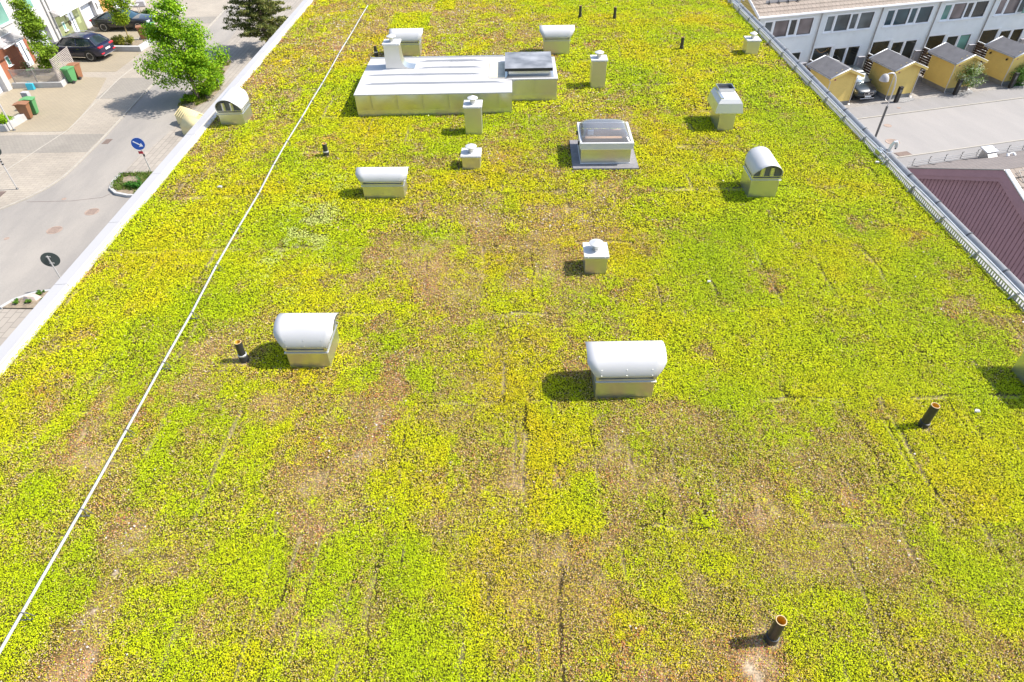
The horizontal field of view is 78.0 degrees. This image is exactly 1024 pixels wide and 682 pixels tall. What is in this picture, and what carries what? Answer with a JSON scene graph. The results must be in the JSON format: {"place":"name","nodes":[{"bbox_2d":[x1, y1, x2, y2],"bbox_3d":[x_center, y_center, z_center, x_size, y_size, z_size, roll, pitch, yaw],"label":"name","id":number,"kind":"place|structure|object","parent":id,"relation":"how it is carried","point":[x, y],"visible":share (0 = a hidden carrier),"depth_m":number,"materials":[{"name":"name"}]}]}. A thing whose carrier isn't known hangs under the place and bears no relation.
{"place":"outdoors","nodes":[
{"label":"outdoors","id":0,"kind":"place"},
{"bbox_2d":[0,65,12,92],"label":"terrace house","id":1,"kind":"structure","parent":0,"point":[5,85],"depth_m":42.02,"materials":[{"name":"white paint"}]},
{"bbox_2d":[0,309,31,345],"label":"sidewalk","id":2,"kind":"structure","parent":0,"point":[11,320],"depth_m":24.36,"materials":[{"name":"beige concrete"}]},
{"bbox_2d":[18,96,38,113],"bbox_3d":[-29.704,-14.493,38.988,0.815,1.018,0.600,-8,43,-7],"label":"wheelie bin","id":3,"kind":"object","parent":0,"point":[33,104],"visible":0.75,"depth_m":38.81,"materials":[{"name":"green plastic"}]},
{"bbox_2d":[0,75,105,131],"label":"driveway","id":4,"kind":"structure","parent":0,"point":[65,107],"depth_m":40.67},
{"bbox_2d":[0,113,27,131],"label":"wall","id":5,"kind":"structure","parent":4,"relation":"on","point":[18,119],"depth_m":37.81,"materials":[{"name":"concrete"}]},
{"bbox_2d":[12,100,32,118],"bbox_3d":[-29.679,-14.024,38.468,0.815,1.018,0.600,-8,43,-7],"label":"wheelie bin","id":6,"kind":"object","parent":4,"relation":"on","point":[22,107],"visible":0.97,"depth_m":38.25,"materials":[{"name":"brown plastic"}]},
{"bbox_2d":[11,77,68,88],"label":"wall","id":7,"kind":"structure","parent":4,"relation":"on","point":[63,82],"depth_m":42.52,"materials":[{"name":"concrete"}]},
{"bbox_2d":[8,68,59,82],"bbox_3d":[-31.908,-17.705,42.238,3.011,0.930,0.072,-2,42,-1],"label":"slatted screen","id":8,"kind":"object","parent":7,"relation":"on","point":[34,74],"visible":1,"depth_m":42.18,"materials":[{"name":"grey wood"}]},
{"bbox_2d":[49,46,73,79],"bbox_3d":[-30.560,-18.872,43.081,0.072,1.490,2.725,-5,42,-4],"label":"slatted screen","id":9,"kind":"object","parent":7,"relation":"on","point":[61,60],"visible":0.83,"depth_m":42.78,"materials":[{"name":"grey wood"}]},
{"bbox_2d":[60,66,76,83],"bbox_3d":[-30.093,-18.124,43.009,0.600,1.018,0.815,7,43,9],"label":"wheelie bin","id":10,"kind":"object","parent":4,"relation":"on","point":[68,72],"visible":1,"depth_m":42.85,"materials":[{"name":"green plastic"}]},
{"bbox_2d":[43,0,103,38],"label":"terrace house","id":11,"kind":"structure","parent":0,"point":[68,16],"depth_m":50.22,"materials":[{"name":"white paint"}]},
{"bbox_2d":[80,3,93,26],"bbox_3d":[-35.350,-27.056,52.492,0.043,1.700,1.950,-1,42,0],"label":"garage door","id":12,"kind":"structure","parent":11,"relation":"in","point":[86,10],"depth_m":52.63,"materials":[{"name":"grey paint"}]},
{"bbox_2d":[66,62,82,79],"bbox_3d":[-30.045,-18.594,43.527,0.600,1.018,0.815,4,42,6],"label":"wheelie bin","id":13,"kind":"object","parent":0,"point":[78,71],"visible":0.79,"depth_m":43.43,"materials":[{"name":"brown plastic"}]},
{"bbox_2d":[47,30,115,61],"bbox_3d":[-32.053,-21.832,46.693,4.714,1.720,2.066,4,42,6],"label":"parked car","id":14,"kind":"object","parent":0,"point":[90,46],"visible":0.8,"depth_m":46.01,"materials":[{"name":"blue paint"}]},
{"bbox_2d":[24,52,140,71],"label":"driveway","id":15,"kind":"structure","parent":0,"point":[113,61],"depth_m":46.22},
{"bbox_2d":[0,0,231,207],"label":"street paving","id":16,"kind":"structure","parent":0,"point":[32,173],"depth_m":37.46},
{"bbox_2d":[0,0,59,79],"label":"terrace house","id":17,"kind":"structure","parent":16,"relation":"on","point":[13,46],"depth_m":44.47,"materials":[{"name":"white paint"}]},
{"bbox_2d":[0,1,12,27],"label":"window","id":18,"kind":"structure","parent":17,"relation":"in","point":[5,20],"depth_m":43.53,"materials":[{"name":"green glass"}]},
{"bbox_2d":[15,39,33,66],"bbox_3d":[-34.950,-20.695,45.371,0.090,1.790,0.810,-1,42,0],"label":"front door","id":19,"kind":"structure","parent":17,"relation":"in","point":[21,46],"depth_m":45.34,"materials":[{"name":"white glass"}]},
{"bbox_2d":[6,0,60,71],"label":"slender tree","id":20,"kind":"object","parent":16,"relation":"on","point":[32,24],"visible":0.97,"depth_m":43.39,"materials":[{"name":"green plant"}]},
{"bbox_2d":[0,134,103,153],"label":"paving band","id":21,"kind":"object","parent":16,"relation":"on","point":[61,143],"visible":1,"depth_m":36.15,"materials":[{"name":"white concrete"}]},
{"bbox_2d":[0,50,154,173],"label":"drain line","id":22,"kind":"object","parent":16,"relation":"on","point":[78,119],"visible":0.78,"depth_m":38.92,"materials":[{"name":"grey concrete"}]},
{"bbox_2d":[0,4,229,209],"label":"kerb","id":23,"kind":"structure","parent":16,"relation":"on","point":[92,148],"depth_m":35.40,"materials":[{"name":"grey concrete"}]},
{"bbox_2d":[96,77,156,98],"bbox_3d":[-25.685,-16.990,42.439,2.769,0.030,3.700,-1,42,0],"label":"paving band","id":24,"kind":"object","parent":16,"relation":"on","point":[129,88],"visible":0.86,"depth_m":42.32,"materials":[{"name":"beige concrete"}]},
{"bbox_2d":[114,40,154,51],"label":"wall","id":25,"kind":"structure","parent":16,"relation":"on","point":[141,47],"depth_m":47.94,"materials":[{"name":"concrete"}]},
{"bbox_2d":[113,39,146,45],"bbox_3d":[-29.613,-23.388,49.392,3.250,0.030,3.550,-1,42,0],"label":"planting bed","id":26,"kind":"object","parent":25,"relation":"in","point":[136,42],"visible":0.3,"depth_m":49.14,"materials":[{"name":"soil"}]},
{"bbox_2d":[98,0,135,43],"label":"young tree","id":27,"kind":"object","parent":26,"relation":"on","point":[122,18],"visible":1,"depth_m":47.20,"materials":[{"name":"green plant"}]},
{"bbox_2d":[110,34,134,44],"bbox_3d":[-29.899,-23.073,48.509,2.118,0.897,0.880,8,43,10],"label":"hedge","id":28,"kind":"object","parent":26,"relation":"on","point":[119,39],"visible":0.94,"depth_m":48.40,"materials":[{"name":"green plant"}]},
{"bbox_2d":[178,16,216,23],"bbox_3d":[-29.250,-27.300,53.913,7.854,0.030,2.000,-1,42,0],"label":"paving band","id":29,"kind":"object","parent":16,"relation":"on","point":[207,19],"visible":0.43,"depth_m":54.02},
{"bbox_2d":[89,8,154,31],"bbox_3d":[-31.907,-26.485,51.996,4.855,1.497,2.016,-2,42,0],"label":"parked car","id":30,"kind":"object","parent":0,"point":[102,22],"visible":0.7,"depth_m":51.45,"materials":[{"name":"black paint"}]},
{"bbox_2d":[86,22,157,38],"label":"driveway","id":31,"kind":"structure","parent":0,"point":[131,31],"depth_m":51.69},
{"bbox_2d":[0,0,253,308],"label":"street","id":32,"kind":"structure","parent":0,"point":[149,119],"depth_m":30.97,"materials":[{"name":"grey asphalt"}]},
{"bbox_2d":[0,288,50,308],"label":"kerb","id":33,"kind":"structure","parent":32,"relation":"on","point":[9,301],"depth_m":25.26,"materials":[{"name":"concrete"}]},
{"bbox_2d":[2,291,47,308],"bbox_3d":[-18.909,-1.655,25.226,2.400,0.030,1.200,-1,42,0],"label":"planting bed","id":34,"kind":"object","parent":33,"relation":"in","point":[30,305],"visible":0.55,"depth_m":24.97,"materials":[{"name":"soil"}]},
{"bbox_2d":[40,252,59,277],"bbox_3d":[-18.132,-2.761,25.197,0.650,1.745,0.132,-13,43,-12],"label":"road sign","id":35,"kind":"object","parent":32,"relation":"on","point":[50,259],"visible":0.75,"depth_m":24.87,"materials":[{"name":"metal"}]},
{"bbox_2d":[109,173,132,197],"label":"kerb","id":36,"kind":"structure","parent":32,"relation":"on","point":[112,190],"depth_m":31.51,"materials":[{"name":"concrete"}]},
{"bbox_2d":[113,172,145,193],"bbox_3d":[-19.026,-8.027,32.271,2.900,0.030,2.500,-1,42,0],"label":"planting bed","id":37,"kind":"object","parent":36,"relation":"in","point":[129,178],"visible":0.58,"depth_m":32.40,"materials":[{"name":"soil"}]},
{"bbox_2d":[110,169,152,193],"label":"bed grass","id":38,"kind":"structure","parent":37,"relation":"on","point":[120,178],"depth_m":32.50,"materials":[{"name":"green plant"}]},
{"bbox_2d":[131,137,151,171],"bbox_3d":[-18.995,-9.557,32.578,0.650,1.946,0.139,-9,43,-9],"label":"road sign","id":39,"kind":"object","parent":37,"relation":"on","point":[137,143],"visible":0.98,"depth_m":32.16,"materials":[{"name":"metal"}]},
{"bbox_2d":[178,55,230,108],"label":"bed grass","id":40,"kind":"structure","parent":0,"point":[198,102],"depth_m":40.88,"materials":[{"name":"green plant"}]},
{"bbox_2d":[133,0,230,98],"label":"leafy tree","id":41,"kind":"object","parent":40,"relation":"on","point":[191,63],"visible":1,"depth_m":37.93,"materials":[{"name":"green plant"}]},
{"bbox_2d":[190,82,215,95],"bbox_3d":[-20.050,-16.426,41.190,1.522,0.566,2.026,-1,42,0],"label":"shrub","id":42,"kind":"object","parent":40,"relation":"on","point":[206,90],"visible":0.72,"depth_m":40.82,"materials":[{"name":"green plant"}]},
{"bbox_2d":[124,0,302,172],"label":"sidewalk","id":43,"kind":"structure","parent":0,"point":[243,51],"depth_m":43.67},
{"bbox_2d":[174,106,202,123],"bbox_3d":[-18.975,-13.277,37.472,1.940,0.905,1.064,26,49,27],"label":"gabled service box","id":44,"kind":"object","parent":43,"relation":"on","point":[180,113],"visible":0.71,"depth_m":37.28,"materials":[{"name":"yellow metal"}]},
{"bbox_2d":[180,115,198,134],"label":"gabled service box","id":45,"kind":"object","parent":43,"relation":"on","point":[187,123],"visible":0.41,"depth_m":36.24,"materials":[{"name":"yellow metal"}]},
{"bbox_2d":[221,0,291,42],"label":"pine tree","id":46,"kind":"object","parent":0,"point":[261,15],"visible":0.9,"depth_m":45.53,"materials":[{"name":"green plant"}]},
{"bbox_2d":[844,65,1006,107],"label":"driveway","id":47,"kind":"structure","parent":0,"point":[921,90],"depth_m":44.40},
{"bbox_2d":[806,55,864,104],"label":"storage shed","id":48,"kind":"structure","parent":47,"relation":"on","point":[836,78],"depth_m":42.00,"materials":[{"name":"wood"}]},
{"bbox_2d":[847,65,876,99],"bbox_3d":[23.810,-18.194,44.254,1.875,1.542,4.124,-8,43,-7],"label":"parked car","id":49,"kind":"object","parent":47,"relation":"on","point":[865,86],"visible":0.36,"depth_m":43.12,"materials":[{"name":"metal"}]},
{"bbox_2d":[868,48,928,100],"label":"storage shed","id":50,"kind":"structure","parent":47,"relation":"on","point":[906,70],"depth_m":43.04,"materials":[{"name":"yellow wood"}]},
{"bbox_2d":[918,47,931,75],"bbox_3d":[30.239,-20.241,46.094,0.120,1.830,1.570,-10,43,-10],"label":"privacy screen","id":51,"kind":"object","parent":47,"relation":"on","point":[921,60],"visible":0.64,"depth_m":46.17,"materials":[{"name":"white paint"}]},
{"bbox_2d":[921,42,987,92],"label":"storage shed","id":52,"kind":"structure","parent":47,"relation":"on","point":[947,61],"depth_m":43.95,"materials":[{"name":"wood"}]},
{"bbox_2d":[946,90,972,94],"bbox_3d":[31.468,-17.384,44.270,1.950,0.045,0.700,-10,43,-10],"label":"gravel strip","id":53,"kind":"object","parent":47,"relation":"on","point":[963,92],"visible":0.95,"depth_m":44.24,"materials":[{"name":"gravel"}]},
{"bbox_2d":[954,61,987,91],"bbox_3d":[31.570,-18.231,43.623,2.348,2.108,1.921,-10,43,-10],"label":"flowering shrub","id":54,"kind":"object","parent":53,"relation":"on","point":[969,78],"visible":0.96,"depth_m":43.26,"materials":[{"name":"green plant"}]},
{"bbox_2d":[973,41,988,67],"bbox_3d":[34.732,-21.037,46.874,0.100,1.830,1.570,-10,43,-10],"label":"privacy screen","id":55,"kind":"object","parent":47,"relation":"on","point":[983,51],"visible":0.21,"depth_m":46.74,"materials":[{"name":"wood"}]},
{"bbox_2d":[978,36,1023,85],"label":"storage shed","id":56,"kind":"structure","parent":47,"relation":"on","point":[1004,56],"depth_m":44.85,"materials":[{"name":"wood"}]},
{"bbox_2d":[848,87,1023,117],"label":"pavement","id":57,"kind":"structure","parent":0,"point":[936,102],"depth_m":43.09,"materials":[{"name":"grey concrete"}]},
{"bbox_2d":[858,98,1023,156],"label":"road","id":58,"kind":"structure","parent":0,"point":[951,128],"depth_m":40.21,"materials":[{"name":"grey asphalt"}]},
{"bbox_2d":[875,72,896,136],"bbox_3d":[20.225,-12.413,35.284,1.020,5.034,0.476,-1,42,0],"label":"street lamp","id":59,"kind":"object","parent":58,"relation":"on","point":[884,77],"visible":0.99,"depth_m":34.18,"materials":[{"name":"metal"}]},
{"bbox_2d":[897,140,1023,166],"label":"pavement","id":60,"kind":"structure","parent":0,"point":[905,161],"depth_m":37.38,"materials":[{"name":"grey concrete"}]},
{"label":"ground","id":61,"kind":"structure","parent":0,"visible":0},
{"bbox_2d":[0,0,1023,681],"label":"flat roof building","id":62,"kind":"structure","parent":61,"relation":"on","point":[912,184],"depth_m":9.24,"materials":[{"name":"white paint"}]},
{"bbox_2d":[0,5,367,653],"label":"lightning conductor","id":63,"kind":"object","parent":62,"relation":"on","point":[22,612],"visible":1,"depth_m":9.26,"materials":[{"name":"metal"}]},
{"bbox_2d":[215,87,252,124],"bbox_3d":[-7.509,-6.293,17.066,0.694,0.778,0.950,-1,42,0],"label":"hooded roof vent","id":64,"kind":"object","parent":62,"relation":"on","point":[232,105],"visible":1,"depth_m":16.87,"materials":[{"name":"silver metal"}]},
{"bbox_2d":[234,339,248,363],"bbox_3d":[-4.312,0.180,10.077,0.140,0.450,0.140,0,42,0],"label":"vent pipe","id":65,"kind":"object","parent":62,"relation":"on","point":[242,354],"visible":1,"depth_m":10.02,"materials":[{"name":"black plastic"}]},
{"bbox_2d":[273,313,338,367],"bbox_3d":[-3.200,-0.061,10.069,0.915,0.796,0.694,0,42,1],"label":"hooded roof vent","id":66,"kind":"object","parent":62,"relation":"on","point":[306,340],"visible":1,"depth_m":9.77,"materials":[{"name":"silver metal"}]},
{"bbox_2d":[355,167,408,198],"bbox_3d":[-2.817,-3.509,13.966,1.130,0.668,0.464,0,42,1],"label":"hooded roof vent","id":67,"kind":"object","parent":62,"relation":"on","point":[383,182],"visible":0.98,"depth_m":13.74,"materials":[{"name":"silver metal"}]},
{"bbox_2d":[389,28,423,56],"bbox_3d":[-3.447,-9.877,20.898,1.100,0.828,0.623,0,42,1],"label":"hooded roof vent","id":68,"kind":"object","parent":62,"relation":"on","point":[411,42],"visible":0.79,"depth_m":20.59,"materials":[{"name":"white metal"}]},
{"bbox_2d":[354,51,557,116],"bbox_3d":[-1.487,-7.467,18.108,5.530,0.940,2.884,-1,42,0],"label":"sheet metal roof box","id":69,"kind":"object","parent":62,"relation":"on","point":[441,85],"visible":0.93,"depth_m":17.59,"materials":[{"name":"grey metal"}]},
{"bbox_2d":[382,34,415,68],"bbox_3d":[-3.255,-8.368,18.194,0.838,0.895,0.490,-1,42,1],"label":"flue box","id":70,"kind":"object","parent":69,"relation":"on","point":[393,55],"visible":1,"depth_m":18.13,"materials":[{"name":"white paint"}]},
{"bbox_2d":[460,143,481,169],"bbox_3d":[-0.956,-4.368,14.918,0.476,0.610,0.470,0,42,1],"label":"flue box","id":71,"kind":"object","parent":62,"relation":"on","point":[470,156],"visible":1,"depth_m":14.80,"materials":[{"name":"white paint"}]},
{"bbox_2d":[463,95,482,134],"bbox_3d":[-0.989,-5.801,16.211,0.476,1.000,0.490,0,42,1],"label":"flue box","id":72,"kind":"object","parent":62,"relation":"on","point":[472,106],"visible":0.97,"depth_m":16.05,"materials":[{"name":"white paint"}]},
{"bbox_2d":[0,0,1023,681],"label":"sedum","id":73,"kind":"object","parent":62,"relation":"on","point":[460,126],"visible":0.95,"depth_m":9.70,"materials":[{"name":"green plant"}]},
{"bbox_2d":[0,2,1023,681],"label":"roof gravel","id":74,"kind":"structure","parent":62,"relation":"on","point":[468,336],"depth_m":10.16,"materials":[{"name":"gravel"}]},
{"bbox_2d":[539,25,574,54],"bbox_3d":[1.463,-9.933,20.829,1.140,0.858,0.606,0,42,1],"label":"hooded roof vent","id":75,"kind":"object","parent":62,"relation":"on","point":[556,39],"visible":0.98,"depth_m":20.55,"materials":[{"name":"white metal"}]},
{"bbox_2d":[582,239,608,274],"bbox_3d":[1.551,-1.602,11.768,0.456,0.660,0.490,0,42,1],"label":"flue box","id":76,"kind":"object","parent":62,"relation":"on","point":[595,254],"visible":1,"depth_m":11.64,"materials":[{"name":"white paint"}]},
{"bbox_2d":[589,50,607,87],"bbox_3d":[2.519,-7.955,18.477,0.476,1.050,0.490,0,42,1],"label":"flue box","id":77,"kind":"object","parent":62,"relation":"on","point":[599,61],"visible":0.99,"depth_m":18.34,"materials":[{"name":"white paint"}]},
{"bbox_2d":[569,119,638,169],"bbox_3d":[2.202,-4.808,15.123,1.540,0.773,1.530,0,42,1],"label":"domed skylight","id":78,"kind":"object","parent":62,"relation":"on","point":[603,149],"visible":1,"depth_m":14.94,"materials":[{"name":"clear glass"}]},
{"bbox_2d":[585,340,666,398],"bbox_3d":[1.655,0.390,9.443,1.140,0.823,0.646,-1,42,0],"label":"hooded roof vent","id":79,"kind":"object","parent":62,"relation":"on","point":[623,369],"visible":0.99,"depth_m":9.13,"materials":[{"name":"silver metal"}]},
{"bbox_2d":[707,83,742,130],"bbox_3d":[5.489,-6.030,16.362,0.708,0.925,0.959,0,42,1],"label":"roof cowl","id":80,"kind":"object","parent":62,"relation":"on","point":[725,102],"visible":0.94,"depth_m":16.10,"materials":[{"name":"silver metal"}]},
{"bbox_2d":[742,31,761,54],"bbox_3d":[7.766,-9.657,20.492,0.456,0.715,0.490,0,42,1],"label":"flue box","id":81,"kind":"object","parent":62,"relation":"on","point":[751,44],"visible":1,"depth_m":20.38,"materials":[{"name":"white paint"}]},
{"bbox_2d":[740,146,782,197],"bbox_3d":[5.429,-3.625,13.763,0.644,0.868,0.910,0,42,1],"label":"hooded roof vent","id":82,"kind":"object","parent":62,"relation":"on","point":[762,173],"visible":1,"depth_m":13.58,"materials":[{"name":"silver metal"}]},
{"bbox_2d":[764,615,786,645],"bbox_3d":[2.781,3.064,6.678,0.140,0.515,0.140,-2,42,1],"label":"vent pipe","id":83,"kind":"object","parent":62,"relation":"on","point":[774,632],"visible":1,"depth_m":6.61,"materials":[{"name":"black plastic"}]},
{"bbox_2d":[875,140,898,157],"bbox_3d":[8.905,-4.535,14.996,0.450,0.459,0.226,-1,42,0],"label":"swan neck pipe","id":84,"kind":"object","parent":62,"relation":"on","point":[878,152],"visible":0.99,"depth_m":14.96,"materials":[{"name":"metal"}]},
{"bbox_2d":[917,402,939,429],"bbox_3d":[5.819,1.064,8.839,0.140,0.490,0.140,-1,42,0],"label":"vent pipe","id":85,"kind":"object","parent":62,"relation":"on","point":[925,420],"visible":0.99,"depth_m":8.78,"materials":[{"name":"black plastic"}]},
{"bbox_2d":[1011,348,1023,383],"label":"hooded roof vent","id":86,"kind":"object","parent":62,"relation":"on","point":[1018,369],"visible":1,"depth_m":9.59,"materials":[{"name":"silver metal"}]},
{"bbox_2d":[738,0,825,66],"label":"row house","id":87,"kind":"structure","parent":61,"relation":"on","point":[791,26],"depth_m":42.43,"materials":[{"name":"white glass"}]},
{"bbox_2d":[764,16,815,38],"bbox_3d":[18.613,-21.105,42.629,3.870,1.215,0.140,-10,43,-10],"label":"window","id":88,"kind":"structure","parent":87,"relation":"in","point":[800,26],"depth_m":42.69,"materials":[{"name":"white glass"}]},
{"bbox_2d":[806,0,887,68],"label":"row house","id":89,"kind":"structure","parent":61,"relation":"on","point":[845,31],"depth_m":43.78,"materials":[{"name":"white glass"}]},
{"bbox_2d":[810,45,833,60],"bbox_3d":[21.793,-20.034,44.688,1.700,1.600,0.090,-10,43,-10],"label":"window","id":90,"kind":"structure","parent":89,"relation":"in","point":[816,53],"depth_m":44.46,"materials":[{"name":"white glass"}]},
{"bbox_2d":[832,44,861,64],"bbox_3d":[23.711,-19.937,45.411,2.240,2.410,0.090,-10,43,-10],"label":"patio door","id":91,"kind":"structure","parent":89,"relation":"in","point":[847,55],"depth_m":45.02,"materials":[{"name":"white glass"}]},
{"bbox_2d":[822,10,876,33],"bbox_3d":[23.171,-21.916,43.425,3.870,1.215,0.140,-10,43,-10],"label":"window","id":92,"kind":"structure","parent":89,"relation":"in","point":[852,21],"depth_m":43.47,"materials":[{"name":"white glass"}]},
{"bbox_2d":[862,0,945,73],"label":"row house","id":93,"kind":"structure","parent":61,"relation":"on","point":[903,27],"depth_m":44.70,"materials":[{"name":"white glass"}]},
{"bbox_2d":[865,39,891,63],"bbox_3d":[26.373,-20.817,45.478,1.700,1.635,0.140,-10,43,-10],"label":"window","id":94,"kind":"structure","parent":93,"relation":"in","point":[877,46],"depth_m":45.28,"materials":[{"name":"white glass"}]},
{"bbox_2d":[890,38,919,58],"bbox_3d":[28.282,-20.745,46.202,2.240,2.410,0.090,-10,43,-10],"label":"patio door","id":95,"kind":"structure","parent":93,"relation":"in","point":[906,48],"depth_m":45.77,"materials":[{"name":"white glass"}]},
{"bbox_2d":[882,4,935,27],"bbox_3d":[27.742,-22.726,44.219,3.870,1.215,0.140,-10,43,-10],"label":"window","id":96,"kind":"structure","parent":93,"relation":"in","point":[915,15],"depth_m":44.27,"materials":[{"name":"white glass"}]},
{"bbox_2d":[857,97,1023,118],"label":"kerb","id":97,"kind":"structure","parent":61,"relation":"on","point":[941,108],"depth_m":42.32,"materials":[{"name":"grey concrete"}]},
{"bbox_2d":[917,0,994,69],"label":"row house","id":98,"kind":"structure","parent":61,"relation":"on","point":[958,23],"depth_m":45.57,"materials":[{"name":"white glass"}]},
{"bbox_2d":[920,33,947,57],"bbox_3d":[30.851,-21.605,46.250,1.700,1.635,0.140,-10,43,-10],"label":"window","id":99,"kind":"structure","parent":98,"relation":"in","point":[933,40],"depth_m":46.08,"materials":[{"name":"white glass"}]},
{"bbox_2d":[946,33,972,49],"bbox_3d":[32.766,-21.539,46.981,2.240,2.410,0.090,-10,43,-10],"label":"patio door","id":100,"kind":"structure","parent":98,"relation":"in","point":[961,41],"depth_m":46.52,"materials":[{"name":"white glass"}]},
{"bbox_2d":[939,0,990,21],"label":"window","id":101,"kind":"structure","parent":98,"relation":"in","point":[965,10],"depth_m":45.05,"materials":[{"name":"white glass"}]},
{"bbox_2d":[896,139,1023,157],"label":"kerb","id":102,"kind":"structure","parent":61,"relation":"on","point":[960,148],"depth_m":37.86,"materials":[{"name":"grey concrete"}]},
{"bbox_2d":[972,0,1023,55],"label":"row house","id":103,"kind":"structure","parent":61,"relation":"on","point":[1005,18],"depth_m":46.44,"materials":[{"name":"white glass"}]},
{"bbox_2d":[973,27,1001,51],"bbox_3d":[35.336,-22.399,47.028,1.700,1.635,0.140,-10,43,-10],"label":"window","id":104,"kind":"structure","parent":103,"relation":"in","point":[988,35],"depth_m":46.89,"materials":[{"name":"white glass"}]},
{"bbox_2d":[993,0,1023,16],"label":"window","id":105,"kind":"structure","parent":103,"relation":"in","point":[1005,7],"depth_m":45.80,"materials":[{"name":"white glass"}]},
{"bbox_2d":[998,27,1023,41],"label":"patio door","id":106,"kind":"structure","parent":103,"relation":"in","point":[1014,34],"depth_m":47.25,"materials":[{"name":"white glass"}]},
{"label":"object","id":107,"kind":"structure","parent":0,"visible":0},
{"bbox_2d":[906,150,1023,283],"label":"plum house","id":108,"kind":"structure","parent":107,"relation":"on","point":[982,199],"depth_m":21.43,"materials":[{"name":"metal"}]},
{"bbox_2d":[907,146,1023,166],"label":"fence","id":109,"kind":"object","parent":108,"relation":"attached to","point":[960,156],"visible":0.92,"depth_m":24.34,"materials":[{"name":"metal"}]},
{"bbox_2d":[978,145,998,157],"bbox_3d":[18.252,-7.112,24.226,0.518,0.539,0.526,-10,43,-10],"label":"roof duct","id":110,"kind":"object","parent":108,"relation":"on","point":[989,151],"visible":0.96,"depth_m":24.10,"materials":[{"name":"metal"}]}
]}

